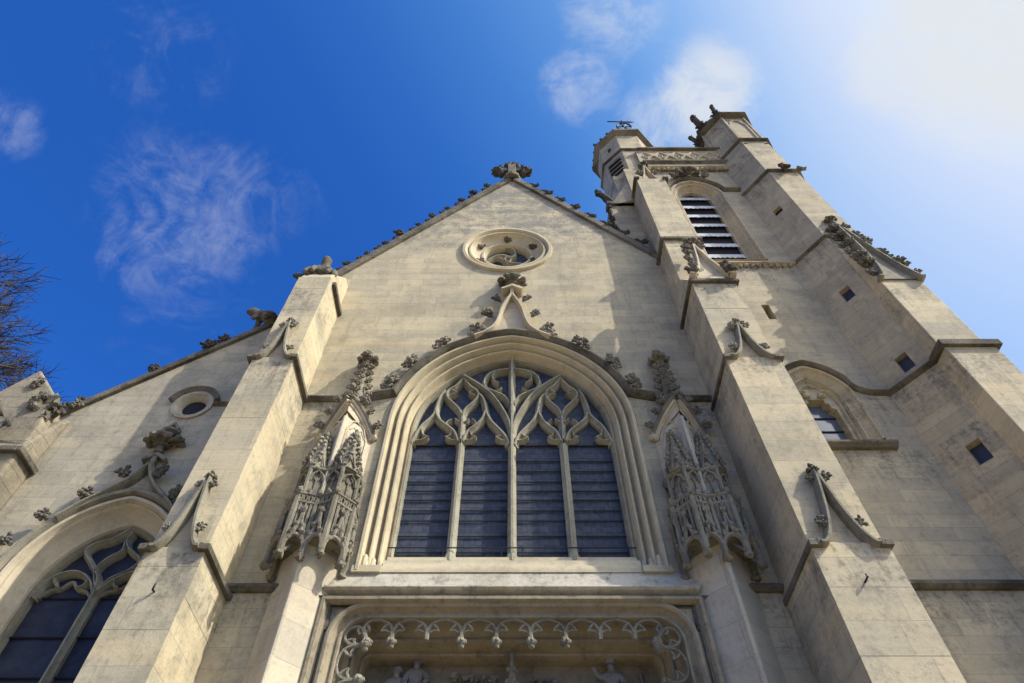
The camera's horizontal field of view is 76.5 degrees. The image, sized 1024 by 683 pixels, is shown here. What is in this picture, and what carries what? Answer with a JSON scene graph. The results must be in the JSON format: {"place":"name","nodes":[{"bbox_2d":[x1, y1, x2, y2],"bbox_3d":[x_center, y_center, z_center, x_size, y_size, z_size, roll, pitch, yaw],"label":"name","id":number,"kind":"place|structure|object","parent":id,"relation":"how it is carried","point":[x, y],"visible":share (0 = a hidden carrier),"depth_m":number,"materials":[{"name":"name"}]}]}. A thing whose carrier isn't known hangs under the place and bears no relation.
{"place":"outdoors","nodes":[
{"label":"outdoors","id":0,"kind":"place"},
{"bbox_2d":[0,0,1023,403],"label":"sky","id":1,"kind":"structure","parent":0,"point":[175,164],"materials":[{"name":"blue"}]},
{"label":"forecourt","id":2,"kind":"structure","parent":0,"visible":0},
{"bbox_2d":[592,104,1023,682],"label":"bell tower","id":3,"kind":"structure","parent":2,"relation":"on","point":[866,408],"depth_m":13.92,"materials":[{"name":"stone"}]},
{"bbox_2d":[607,120,632,128],"bbox_3d":[5.554,-10.710,32.505,1.372,2.300,0.078,0,-55,0],"label":"weathervane","id":4,"kind":"object","parent":3,"relation":"on","point":[621,123],"visible":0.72,"depth_m":32.89,"materials":[{"name":"black metal"}]},
{"bbox_2d":[668,166,767,259],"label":"belfry window","id":5,"kind":"structure","parent":3,"relation":"in","point":[707,211],"depth_m":24.35,"materials":[{"name":"stone"}]},
{"bbox_2d":[785,360,898,449],"bbox_3d":[7.447,1.566,15.319,3.106,3.099,0.700,0,-55,0],"label":"tower window","id":6,"kind":"structure","parent":3,"relation":"in","point":[845,423],"depth_m":15.43,"materials":[{"name":"stone"}]},
{"label":"ground","id":7,"kind":"structure","parent":0,"visible":0},
{"bbox_2d":[0,233,69,401],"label":"bare tree","id":8,"kind":"object","parent":7,"relation":"on","point":[13,367],"visible":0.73,"depth_m":26.92,"materials":[{"name":"brown plant"}]},
{"bbox_2d":[0,178,815,682],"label":"church","id":9,"kind":"structure","parent":7,"relation":"on","point":[476,438],"depth_m":12.90,"materials":[{"name":"stone"}]},
{"bbox_2d":[0,496,167,682],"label":"aisle window","id":10,"kind":"structure","parent":9,"relation":"in","point":[58,594],"depth_m":11.75,"materials":[{"name":"stone"}]},
{"bbox_2d":[246,307,277,327],"bbox_3d":[-6.959,-0.686,18.052,0.991,0.776,0.561,0,-55,0],"label":"stone beast","id":11,"kind":"object","parent":9,"relation":"on","point":[260,317],"visible":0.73,"depth_m":17.89,"materials":[{"name":"stone"}]},
{"bbox_2d":[293,273,310,279],"bbox_3d":[-5.819,-1.754,18.089,0.661,0.518,0.374,0,-55,0],"label":"stone beast","id":12,"kind":"object","parent":9,"relation":"on","point":[296,275],"visible":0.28,"depth_m":18.08,"materials":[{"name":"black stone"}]},
{"bbox_2d":[302,256,337,276],"bbox_3d":[-5.400,-1.946,18.655,0.950,1.127,0.875,7,-55,-5],"label":"stone beast","id":13,"kind":"object","parent":9,"relation":"on","point":[324,268],"visible":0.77,"depth_m":18.36,"materials":[{"name":"stone"}]},
{"bbox_2d":[385,666,402,682],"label":"statue","id":14,"kind":"object","parent":9,"relation":"on","point":[397,671],"visible":0.98,"depth_m":10.73,"materials":[{"name":"grey stone"}]},
{"bbox_2d":[401,659,429,682],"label":"statue","id":15,"kind":"object","parent":9,"relation":"on","point":[416,673],"visible":1,"depth_m":10.79,"materials":[{"name":"grey stone"}]},
{"bbox_2d":[462,228,552,271],"bbox_3d":[-0.160,-2.850,21.652,3.000,3.000,0.660,0,-55,0],"label":"oculus window","id":16,"kind":"structure","parent":9,"relation":"in","point":[499,249],"depth_m":21.93,"materials":[{"name":"stone"}]},
{"bbox_2d":[491,162,531,180],"bbox_3d":[-0.022,-7.107,27.298,1.730,1.936,0.711,0,-55,0],"label":"finial","id":17,"kind":"object","parent":9,"relation":"on","point":[512,170],"visible":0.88,"depth_m":27.16,"materials":[{"name":"stone"}]},
{"bbox_2d":[324,335,699,594],"bbox_3d":[0.000,2.354,14.426,6.400,7.750,0.950,0,-55,0],"label":"great window","id":18,"kind":"structure","parent":9,"relation":"in","point":[509,464],"depth_m":13.69,"materials":[{"name":"stone"}]},
{"bbox_2d":[591,658,626,682],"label":"statue","id":19,"kind":"object","parent":9,"relation":"on","point":[610,675],"visible":1,"depth_m":10.78,"materials":[{"name":"grey stone"}]}
]}

